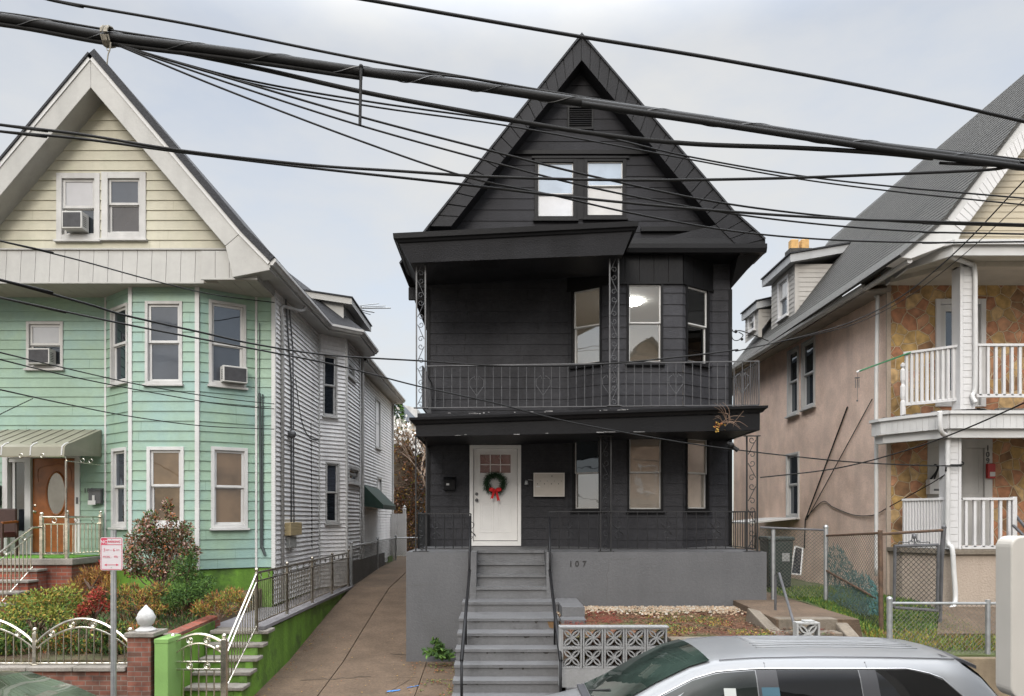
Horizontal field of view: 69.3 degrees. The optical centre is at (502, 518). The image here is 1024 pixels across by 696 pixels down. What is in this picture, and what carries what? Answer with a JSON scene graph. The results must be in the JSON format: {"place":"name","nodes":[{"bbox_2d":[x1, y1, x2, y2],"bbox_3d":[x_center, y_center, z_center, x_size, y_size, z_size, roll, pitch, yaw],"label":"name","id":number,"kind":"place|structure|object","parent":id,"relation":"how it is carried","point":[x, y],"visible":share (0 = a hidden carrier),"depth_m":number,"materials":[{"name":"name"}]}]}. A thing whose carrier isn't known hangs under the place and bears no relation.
{"place":"outdoors","nodes":[
{"label":"outdoors","id":0,"kind":"place"},
{"bbox_2d":[0,670,96,695],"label":"sedan","id":1,"kind":"object","parent":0,"point":[24,683],"visible":1,"depth_m":8.18,"materials":[{"name":"green paint"}]},
{"bbox_2d":[0,588,260,661],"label":"garden soil","id":2,"kind":"structure","parent":0,"point":[67,657],"depth_m":11.58,"materials":[{"name":"soil"}]},
{"bbox_2d":[0,619,31,655],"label":"green bush","id":3,"kind":"object","parent":2,"relation":"on","point":[13,630],"visible":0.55,"depth_m":11.32,"materials":[{"name":"green plant"}]},
{"bbox_2d":[0,582,87,630],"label":"yellow bush","id":4,"kind":"object","parent":2,"relation":"on","point":[23,602],"visible":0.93,"depth_m":12.17,"materials":[{"name":"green plant"}]},
{"bbox_2d":[31,622,92,655],"bbox_3d":[-6.876,1.954,11.620,1.118,0.707,0.580,0,0,25],"label":"gold bush","id":5,"kind":"object","parent":2,"relation":"on","point":[67,636],"visible":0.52,"depth_m":11.50,"materials":[{"name":"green plant"}]},
{"bbox_2d":[0,664,126,695],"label":"brick wall","id":6,"kind":"structure","parent":2,"relation":"on","point":[94,679],"depth_m":10.94,"materials":[{"name":"brick"}]},
{"bbox_2d":[0,617,132,665],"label":"arched steel fence","id":7,"kind":"object","parent":6,"relation":"on","point":[34,641],"visible":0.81,"depth_m":11.04,"materials":[{"name":"silver metal"}]},
{"bbox_2d":[66,564,119,594],"bbox_3d":[-7.629,1.135,13.977,1.221,0.674,0.591,0,0,19],"label":"rust grass clump","id":8,"kind":"object","parent":2,"relation":"on","point":[84,577],"visible":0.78,"depth_m":13.93,"materials":[{"name":"orange plant"}]},
{"bbox_2d":[83,616,130,654],"bbox_3d":[-6.148,1.904,11.597,0.752,0.802,0.675,0,0,39],"label":"dark leaf bush","id":9,"kind":"object","parent":2,"relation":"on","point":[106,636],"visible":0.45,"depth_m":11.44,"materials":[{"name":"green plant"}]},
{"bbox_2d":[0,586,243,655],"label":"ground cover","id":10,"kind":"object","parent":2,"relation":"on","point":[174,616],"visible":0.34,"depth_m":12.88,"materials":[{"name":"green plant"}]},
{"bbox_2d":[72,585,110,620],"bbox_3d":[-6.822,1.422,12.434,0.563,0.579,0.690,0,0,0],"label":"scarlet bush","id":11,"kind":"object","parent":10,"relation":"on","point":[99,604],"visible":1,"depth_m":12.27,"materials":[{"name":"red plant"}]},
{"bbox_2d":[117,581,171,615],"bbox_3d":[-6.361,1.395,12.932,1.218,0.652,0.737,0,0,22],"label":"brown fern clump","id":12,"kind":"object","parent":10,"relation":"on","point":[150,592],"visible":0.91,"depth_m":12.88,"materials":[{"name":"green plant"}]},
{"bbox_2d":[124,628,167,695],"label":"brick pier","id":13,"kind":"structure","parent":2,"relation":"on","point":[140,663],"depth_m":10.90,"materials":[{"name":"brick"}]},
{"bbox_2d":[135,605,156,631],"bbox_3d":[-5.327,1.491,11.080,0.300,0.389,0.300,0,0,0],"label":"finial","id":14,"kind":"object","parent":13,"relation":"on","point":[145,617],"visible":1,"depth_m":11.00,"materials":[{"name":"white stone"}]},
{"bbox_2d":[121,497,202,591],"bbox_3d":[-6.433,0.519,14.009,1.552,1.868,0.890,0,0,-12],"label":"red shrub","id":15,"kind":"object","parent":2,"relation":"on","point":[169,544],"visible":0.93,"depth_m":13.93,"materials":[{"name":"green plant"}]},
{"bbox_2d":[158,548,216,613],"bbox_3d":[-5.628,1.146,13.244,0.975,1.237,1.086,0,0,-28],"label":"green shrub","id":16,"kind":"object","parent":2,"relation":"on","point":[197,589],"visible":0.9,"depth_m":13.08,"materials":[{"name":"green plant"}]},
{"bbox_2d":[163,615,219,695],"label":"brick edging","id":17,"kind":"object","parent":2,"relation":"on","point":[207,624],"visible":0.29,"depth_m":12.08,"materials":[{"name":"paint"}]},
{"bbox_2d":[188,585,251,619],"bbox_3d":[-4.736,1.420,12.621,1.284,0.635,0.643,0,0,27],"label":"golden weed clump","id":18,"kind":"object","parent":2,"relation":"on","point":[227,597],"visible":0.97,"depth_m":12.66,"materials":[{"name":"yellow plant"}]},
{"bbox_2d":[216,586,353,629],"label":"house path","id":19,"kind":"structure","parent":0,"point":[272,621],"depth_m":14.77,"materials":[{"name":"grey paint"}]},
{"bbox_2d":[254,556,425,695],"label":"driveway","id":20,"kind":"structure","parent":0,"point":[368,613],"depth_m":14.77,"materials":[{"name":"concrete"}]},
{"bbox_2d":[350,535,414,585],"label":"fence","id":21,"kind":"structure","parent":20,"relation":"on","point":[361,569],"depth_m":23.02,"materials":[{"name":"metal"}]},
{"bbox_2d":[390,505,406,555],"bbox_3d":[-4.363,0.555,30.600,0.831,2.190,0.152,0,0,0],"label":"white vinyl fence","id":22,"kind":"object","parent":20,"relation":"on","point":[398,522],"visible":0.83,"depth_m":30.60,"materials":[{"name":"paint"}]},
{"bbox_2d":[263,610,837,695],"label":"fallen leaves","id":23,"kind":"object","parent":20,"relation":"on","point":[677,620],"visible":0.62,"depth_m":12.28,"materials":[{"name":"brown plant"}]},
{"bbox_2d":[415,661,454,695],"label":"side strip","id":24,"kind":"object","parent":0,"point":[429,688],"visible":0.65,"depth_m":13.00,"materials":[{"name":"concrete"}]},
{"bbox_2d":[421,637,455,660],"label":"fern weed","id":25,"kind":"object","parent":24,"relation":"on","point":[439,651],"visible":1,"depth_m":13.78,"materials":[{"name":"green plant"}]},
{"bbox_2d":[0,11,1023,170],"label":"cable bundle","id":26,"kind":"object","parent":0,"point":[69,30],"visible":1,"depth_m":7.96,"materials":[{"name":"rubber"}]},
{"bbox_2d":[46,0,709,115],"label":"overhead cable","id":27,"kind":"object","parent":26,"relation":"attached to","point":[78,5],"visible":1,"depth_m":7.99,"materials":[{"name":"rubber"}]},
{"bbox_2d":[0,123,1004,181],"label":"overhead cable","id":28,"kind":"object","parent":26,"relation":"attached to","point":[497,176],"visible":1,"depth_m":7.99,"materials":[{"name":"rubber"}]},
{"bbox_2d":[0,130,1023,225],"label":"overhead cable","id":29,"kind":"object","parent":26,"relation":"attached to","point":[537,193],"visible":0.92,"depth_m":8.09,"materials":[{"name":"rubber"}]},
{"bbox_2d":[183,55,932,160],"bbox_3d":[0.199,-4.529,8.058,8.910,1.328,0.139,0,0,0],"label":"overhead cable","id":30,"kind":"object","parent":26,"relation":"attached to","point":[548,126],"visible":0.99,"depth_m":8.08,"materials":[{"name":"rubber"}]},
{"bbox_2d":[110,41,1023,198],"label":"overhead cable","id":31,"kind":"object","parent":26,"relation":"attached to","point":[330,95],"visible":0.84,"depth_m":9.73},
{"bbox_2d":[115,43,1023,205],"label":"overhead cable","id":32,"kind":"object","parent":26,"relation":"attached to","point":[274,88],"visible":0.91,"depth_m":9.43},
{"bbox_2d":[117,44,1023,226],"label":"overhead cable","id":33,"kind":"object","parent":26,"relation":"attached to","point":[427,134],"visible":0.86,"depth_m":8.00,"materials":[{"name":"rubber"}]},
{"bbox_2d":[119,45,1023,234],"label":"overhead cable","id":34,"kind":"object","parent":26,"relation":"attached to","point":[423,143],"visible":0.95,"depth_m":8.05,"materials":[{"name":"rubber"}]},
{"bbox_2d":[121,46,1023,243],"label":"overhead cable","id":35,"kind":"object","parent":26,"relation":"attached to","point":[334,131],"visible":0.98,"depth_m":8.16,"materials":[{"name":"rubber"}]},
{"bbox_2d":[359,0,1023,122],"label":"overhead cable","id":36,"kind":"object","parent":26,"relation":"attached to","point":[725,60],"visible":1,"depth_m":7.99,"materials":[{"name":"rubber"}]},
{"bbox_2d":[0,0,1023,519],"label":"sky","id":37,"kind":"structure","parent":0,"point":[333,232],"materials":[{"name":"white"}]},
{"bbox_2d":[333,520,732,691],"bbox_3d":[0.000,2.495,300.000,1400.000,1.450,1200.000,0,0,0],"label":"ground","id":38,"kind":"structure","parent":0,"point":[563,688],"depth_m":32.88,"materials":[{"name":"soil"}]},
{"bbox_2d":[154,634,180,695],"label":"lime pier","id":39,"kind":"structure","parent":38,"relation":"on","point":[167,674],"depth_m":10.90,"materials":[{"name":"paint"}]},
{"bbox_2d":[170,633,227,695],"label":"steel gate","id":40,"kind":"structure","parent":39,"relation":"attached to","point":[223,651],"depth_m":11.19,"materials":[{"name":"silver metal"}]},
{"bbox_2d":[0,49,405,615],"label":"mint house","id":41,"kind":"structure","parent":38,"relation":"on","point":[309,476],"depth_m":15.53,"materials":[{"name":"wood"}]},
{"bbox_2d":[0,509,18,556],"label":"porch chair","id":42,"kind":"object","parent":41,"relation":"on","point":[9,524],"visible":0.98,"depth_m":15.45,"materials":[{"name":"brown wood"}]},
{"bbox_2d":[28,348,55,365],"bbox_3d":[-9.829,-3.439,15.819,0.465,0.330,0.261,0,0,0],"label":"air conditioner","id":43,"kind":"object","parent":41,"relation":"attached to","point":[46,355],"visible":0.91,"depth_m":15.70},
{"bbox_2d":[23,321,64,370],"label":"window","id":44,"kind":"structure","parent":41,"relation":"in","point":[39,334],"depth_m":15.91,"materials":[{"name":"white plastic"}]},
{"bbox_2d":[0,429,101,517],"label":"awning","id":45,"kind":"object","parent":41,"relation":"attached to","point":[39,443],"depth_m":15.04,"materials":[{"name":"beige metal"}]},
{"bbox_2d":[0,510,102,601],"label":"steel porch railing","id":46,"kind":"object","parent":41,"relation":"on","point":[41,527],"visible":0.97,"depth_m":14.63,"materials":[{"name":"silver metal"}]},
{"bbox_2d":[32,458,74,551],"bbox_3d":[-9.630,-0.278,15.930,0.938,2.011,0.120,0,0,0],"label":"door","id":47,"kind":"structure","parent":41,"relation":"in","point":[48,473],"depth_m":15.94,"materials":[{"name":"brown wood"}]},
{"bbox_2d":[62,211,88,232],"bbox_3d":[-8.646,-6.001,15.009,0.409,0.347,0.281,0,0,0],"label":"air conditioner","id":48,"kind":"object","parent":41,"relation":"attached to","point":[75,221],"visible":1,"depth_m":14.88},
{"bbox_2d":[53,173,101,242],"bbox_3d":[-8.629,-6.319,15.102,0.944,1.410,0.175,0,0,0],"label":"window","id":49,"kind":"structure","parent":41,"relation":"in","point":[74,191],"depth_m":15.08,"materials":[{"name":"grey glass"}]},
{"bbox_2d":[107,302,127,387],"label":"window","id":50,"kind":"structure","parent":41,"relation":"in","point":[118,332],"depth_m":15.60,"materials":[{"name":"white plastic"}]},
{"bbox_2d":[108,447,126,529],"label":"window","id":51,"kind":"structure","parent":41,"relation":"in","point":[118,455],"depth_m":15.60,"materials":[{"name":"white plastic"}]},
{"bbox_2d":[98,172,147,240],"bbox_3d":[-7.701,-6.342,15.102,0.966,1.410,0.175,0,0,0],"label":"window","id":52,"kind":"structure","parent":41,"relation":"in","point":[123,194],"depth_m":15.11,"materials":[{"name":"white glass"}]},
{"bbox_2d":[0,389,273,429],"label":"overhead cable","id":53,"kind":"object","parent":41,"relation":"attached to","point":[120,414],"visible":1,"depth_m":12.40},
{"bbox_2d":[0,359,273,408],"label":"overhead cable","id":54,"kind":"object","parent":41,"relation":"attached to","point":[122,386],"visible":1,"depth_m":12.27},
{"bbox_2d":[0,352,273,403],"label":"overhead cable","id":55,"kind":"object","parent":41,"relation":"attached to","point":[120,380],"visible":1,"depth_m":12.23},
{"bbox_2d":[0,240,274,302],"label":"overhead cable","id":56,"kind":"object","parent":41,"relation":"attached to","point":[38,249],"visible":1,"depth_m":10.62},
{"bbox_2d":[142,301,183,385],"bbox_3d":[-6.936,-3.575,15.202,0.826,1.745,0.175,0,0,0],"label":"window","id":57,"kind":"structure","parent":41,"relation":"in","point":[163,351],"depth_m":15.23,"materials":[{"name":"glass"}]},
{"bbox_2d":[145,447,183,528],"bbox_3d":[-6.902,-0.625,15.202,0.826,1.678,0.175,0,0,0],"label":"window","id":58,"kind":"structure","parent":41,"relation":"in","point":[164,465],"depth_m":15.23,"materials":[{"name":"white plastic"}]},
{"bbox_2d":[207,299,247,389],"bbox_3d":[-5.766,-3.622,15.549,0.821,1.807,0.175,0,0,-36],"label":"window","id":59,"kind":"structure","parent":41,"relation":"in","point":[226,319],"depth_m":15.55,"materials":[{"name":"white plastic"}]},
{"bbox_2d":[209,446,249,529],"bbox_3d":[-5.734,-0.618,15.572,0.812,1.740,0.175,0,0,-36],"label":"window","id":60,"kind":"structure","parent":41,"relation":"in","point":[229,465],"depth_m":15.60,"materials":[{"name":"glass"}]},
{"bbox_2d":[220,365,246,384],"bbox_3d":[-5.628,-3.000,15.545,0.502,0.335,0.261,0,0,-36],"label":"air conditioner","id":61,"kind":"object","parent":41,"relation":"attached to","point":[233,374],"visible":1,"depth_m":15.44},
{"bbox_2d":[322,355,339,418],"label":"window","id":62,"kind":"structure","parent":41,"relation":"in","point":[330,372],"depth_m":20.13,"materials":[{"name":"glass"}]},
{"bbox_2d":[324,462,341,524],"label":"window","id":63,"kind":"structure","parent":41,"relation":"in","point":[332,469],"depth_m":20.16,"materials":[{"name":"glass"}]},
{"bbox_2d":[184,627,274,695],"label":"garden steps","id":64,"kind":"structure","parent":38,"relation":"on","point":[234,684],"depth_m":12.17,"materials":[{"name":"concrete"}]},
{"bbox_2d":[234,591,346,695],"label":"lime retaining wall","id":65,"kind":"structure","parent":38,"relation":"on","point":[286,639],"depth_m":13.71,"materials":[{"name":"paint"}]},
{"bbox_2d":[228,549,349,683],"bbox_3d":[-4.155,1.689,15.636,0.080,1.706,8.796,0,0,0],"label":"steel path railing","id":66,"kind":"object","parent":65,"relation":"on","point":[341,572],"visible":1,"depth_m":14.24,"materials":[{"name":"silver metal"}]},
{"bbox_2d":[394,407,424,551],"bbox_3d":[-3.209,-1.716,33.574,5.636,6.731,1.452,0,0,0],"label":"vine mass","id":67,"kind":"object","parent":38,"relation":"on","point":[404,480],"visible":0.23,"depth_m":34.03,"materials":[{"name":"brown plant"}]},
{"bbox_2d":[394,427,424,485],"bbox_3d":[-3.184,-1.423,33.443,5.281,5.960,3.152,0,0,-39],"label":"bare tree","id":68,"kind":"object","parent":38,"relation":"on","point":[408,457],"visible":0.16,"depth_m":32.04,"materials":[{"name":"brown plant"}]},
{"bbox_2d":[393,33,767,695],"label":"black house","id":69,"kind":"structure","parent":38,"relation":"on","point":[494,586],"depth_m":15.34,"materials":[{"name":"wood"}]},
{"bbox_2d":[0,279,737,366],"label":"overhead cable","id":70,"kind":"object","parent":69,"relation":"attached to","point":[45,291],"visible":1,"depth_m":12.97,"materials":[{"name":"rubber"}]},
{"bbox_2d":[473,449,516,539],"bbox_3d":[-0.145,-0.504,15.900,0.940,1.967,0.140,0,0,0],"label":"door","id":71,"kind":"structure","parent":69,"relation":"in","point":[493,519],"depth_m":15.92,"materials":[{"name":"white paint"}]},
{"bbox_2d":[482,471,508,497],"bbox_3d":[-0.152,-0.722,15.806,0.588,0.619,0.197,0,0,0],"label":"wreath","id":72,"kind":"object","parent":69,"relation":"attached to","point":[493,475],"visible":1,"depth_m":15.81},
{"bbox_2d":[533,473,564,496],"bbox_3d":[1.001,-0.713,15.836,0.660,0.506,0.118,0,0,0],"label":"mailbox","id":73,"kind":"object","parent":69,"relation":"attached to","point":[548,484],"depth_m":15.78,"materials":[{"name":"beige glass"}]},
{"bbox_2d":[533,159,578,221],"bbox_3d":[1.127,-6.894,15.602,0.950,1.328,0.175,0,0,0],"label":"window","id":74,"kind":"structure","parent":69,"relation":"in","point":[547,208],"depth_m":15.63,"materials":[{"name":"white plastic"}]},
{"bbox_2d":[569,286,602,369],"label":"window","id":75,"kind":"structure","parent":69,"relation":"in","point":[574,329],"depth_m":15.76,"materials":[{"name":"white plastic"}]},
{"bbox_2d":[570,441,601,512],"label":"window","id":76,"kind":"structure","parent":69,"relation":"in","point":[585,455],"depth_m":15.71,"materials":[{"name":"grey glass"}]},
{"bbox_2d":[583,158,627,220],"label":"window","id":77,"kind":"structure","parent":69,"relation":"in","point":[601,167],"depth_m":15.63,"materials":[{"name":"glass"}]},
{"bbox_2d":[625,284,664,365],"bbox_3d":[2.956,-4.014,15.352,0.810,1.728,0.175,0,0,0],"label":"window","id":78,"kind":"structure","parent":69,"relation":"in","point":[660,323],"depth_m":15.32,"materials":[{"name":"white plastic"}]},
{"bbox_2d":[626,439,664,512],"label":"window","id":79,"kind":"structure","parent":69,"relation":"in","point":[644,456],"depth_m":15.38,"materials":[{"name":"beige glass"}]},
{"bbox_2d":[685,285,712,368],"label":"window","id":80,"kind":"structure","parent":69,"relation":"in","point":[697,305],"depth_m":15.70,"materials":[{"name":"white plastic"}]},
{"bbox_2d":[685,439,712,512],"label":"window","id":81,"kind":"structure","parent":69,"relation":"in","point":[697,461],"depth_m":15.70,"materials":[{"name":"beige glass"}]},
{"bbox_2d":[735,180,1023,351],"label":"overhead cable","id":82,"kind":"object","parent":69,"relation":"attached to","point":[900,296],"visible":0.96,"depth_m":13.46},
{"bbox_2d":[760,402,1023,477],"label":"overhead cable","id":83,"kind":"object","parent":69,"relation":"attached to","point":[904,450],"visible":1,"depth_m":12.83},
{"bbox_2d":[746,608,858,636],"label":"concrete steps","id":84,"kind":"structure","parent":38,"relation":"on","point":[757,618],"depth_m":11.62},
{"bbox_2d":[793,620,819,635],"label":"breeze block pier","id":85,"kind":"structure","parent":84,"relation":"on","point":[811,628],"depth_m":10.76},
{"bbox_2d":[732,74,1023,607],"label":"pink house","id":86,"kind":"structure","parent":38,"relation":"on","point":[956,329],"depth_m":15.00,"materials":[{"name":"paint"}]},
{"bbox_2d":[0,297,961,466],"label":"overhead cable","id":87,"kind":"object","parent":86,"relation":"attached to","point":[40,306],"visible":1,"depth_m":11.27,"materials":[{"name":"rubber"}]},
{"bbox_2d":[775,274,788,323],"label":"window","id":88,"kind":"structure","parent":86,"relation":"in","point":[783,285],"depth_m":21.56,"materials":[{"name":"white paint"}]},
{"bbox_2d":[785,345,798,418],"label":"window","id":89,"kind":"structure","parent":86,"relation":"in","point":[793,354],"depth_m":19.98,"materials":[{"name":"white plastic"}]},
{"bbox_2d":[786,451,799,518],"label":"window","id":90,"kind":"structure","parent":86,"relation":"in","point":[792,463],"depth_m":20.00,"materials":[{"name":"white plastic"}]},
{"bbox_2d":[799,336,815,411],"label":"window","id":91,"kind":"structure","parent":86,"relation":"in","point":[807,347],"depth_m":18.99,"materials":[{"name":"glass"}]},
{"bbox_2d":[804,399,944,547],"bbox_3d":[7.848,-0.872,16.346,0.309,3.303,5.534,0,0,-4],"label":"cable","id":92,"kind":"object","parent":86,"relation":"attached to","point":[807,515],"depth_m":17.23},
{"bbox_2d":[941,305,978,404],"bbox_3d":[9.272,-3.309,15.060,0.801,2.038,0.060,0,0,0],"label":"door","id":93,"kind":"structure","parent":86,"relation":"in","point":[946,310],"depth_m":15.03,"materials":[{"name":"white plastic"}]},
{"bbox_2d":[961,448,982,544],"bbox_3d":[9.347,-0.433,15.036,0.821,1.965,0.048,0,0,0],"label":"door","id":94,"kind":"structure","parent":86,"relation":"in","point":[972,469],"depth_m":15.02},
{"bbox_2d":[959,657,1009,695],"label":"concrete wall","id":95,"kind":"structure","parent":38,"relation":"on","point":[985,669],"depth_m":10.85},
{"bbox_2d":[886,596,995,654],"bbox_3d":[8.354,1.704,11.000,5.295,1.092,0.091,0,0,0],"label":"chain link fence","id":96,"kind":"object","parent":95,"relation":"on","point":[987,621],"visible":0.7,"depth_m":11.00,"materials":[{"name":"metal"}]},
{"bbox_2d":[557,608,772,664],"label":"bed soil","id":97,"kind":"structure","parent":0,"point":[616,615],"depth_m":12.12,"materials":[{"name":"brown soil"}]},
{"bbox_2d":[557,605,750,622],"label":"gravel","id":98,"kind":"structure","parent":97,"relation":"on","point":[673,609],"depth_m":13.70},
{"bbox_2d":[546,635,997,695],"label":"minivan","id":99,"kind":"object","parent":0,"point":[771,665],"visible":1,"depth_m":7.63,"materials":[{"name":"silver metal"}]},
{"bbox_2d":[733,592,862,636],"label":"side path","id":100,"kind":"structure","parent":0,"point":[770,613],"depth_m":12.66,"materials":[{"name":"concrete"}]},
{"bbox_2d":[774,572,794,623],"bbox_3d":[4.538,1.320,11.853,0.082,0.803,1.763,0,0,11],"label":"pipe handrail","id":101,"kind":"object","parent":100,"relation":"on","point":[784,592],"visible":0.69,"depth_m":12.38,"materials":[{"name":"grey metal"}]},
{"bbox_2d":[937,607,995,637],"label":"yard path","id":102,"kind":"structure","parent":0,"point":[977,617],"depth_m":12.45,"materials":[{"name":"concrete"}]},
{"bbox_2d":[892,533,943,622],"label":"chain link gate","id":103,"kind":"structure","parent":102,"relation":"on","point":[939,563],"depth_m":12.30,"materials":[{"name":"black metal"}]},
{"bbox_2d":[996,536,1023,695],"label":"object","id":104,"kind":"object","parent":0,"point":[1010,615],"visible":1,"depth_m":6.62,"materials":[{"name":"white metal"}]},
{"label":"pavement","id":105,"kind":"structure","parent":0,"visible":0},
{"bbox_2d":[100,530,122,695],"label":"parking sign","id":106,"kind":"object","parent":105,"relation":"on","point":[111,553],"visible":1,"depth_m":10.30,"materials":[{"name":"metal"}]},
{"bbox_2d":[565,637,696,690],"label":"retaining wall","id":107,"kind":"structure","parent":105,"relation":"on","point":[669,640],"depth_m":10.77,"materials":[{"name":"grey paint"}]},
{"bbox_2d":[558,625,668,686],"bbox_3d":[1.627,2.008,10.815,1.605,0.883,0.210,0,0,0],"label":"breeze block screen","id":108,"kind":"object","parent":107,"relation":"on","point":[581,670],"visible":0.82,"depth_m":10.73,"materials":[{"name":"grey paint"}]},
{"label":"front lawn","id":109,"kind":"structure","parent":0,"visible":0},
{"bbox_2d":[638,578,995,656],"bbox_3d":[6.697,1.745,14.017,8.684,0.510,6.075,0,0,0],"label":"grass","id":110,"kind":"structure","parent":109,"relation":"on","point":[873,629],"depth_m":12.39,"materials":[{"name":"green plant"}]},
{"bbox_2d":[759,536,794,586],"bbox_3d":[6.142,0.970,16.590,0.593,1.120,0.660,0,0,0],"label":"waste bin","id":111,"kind":"object","parent":110,"relation":"on","point":[784,562],"visible":0.7,"depth_m":16.33,"materials":[{"name":"plastic"}]},
{"bbox_2d":[760,525,946,628],"bbox_3d":[6.425,1.035,13.644,1.891,1.832,2.634,0,0,-26],"label":"chain link fence","id":112,"kind":"object","parent":110,"relation":"on","point":[881,533],"visible":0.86,"depth_m":13.41,"materials":[{"name":"metal"}]},
{"bbox_2d":[828,543,878,615],"bbox_3d":[6.172,1.137,13.075,0.061,1.397,2.011,0,0,-1],"label":"torn netting","id":113,"kind":"object","parent":112,"relation":"attached to","point":[872,605],"visible":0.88,"depth_m":13.00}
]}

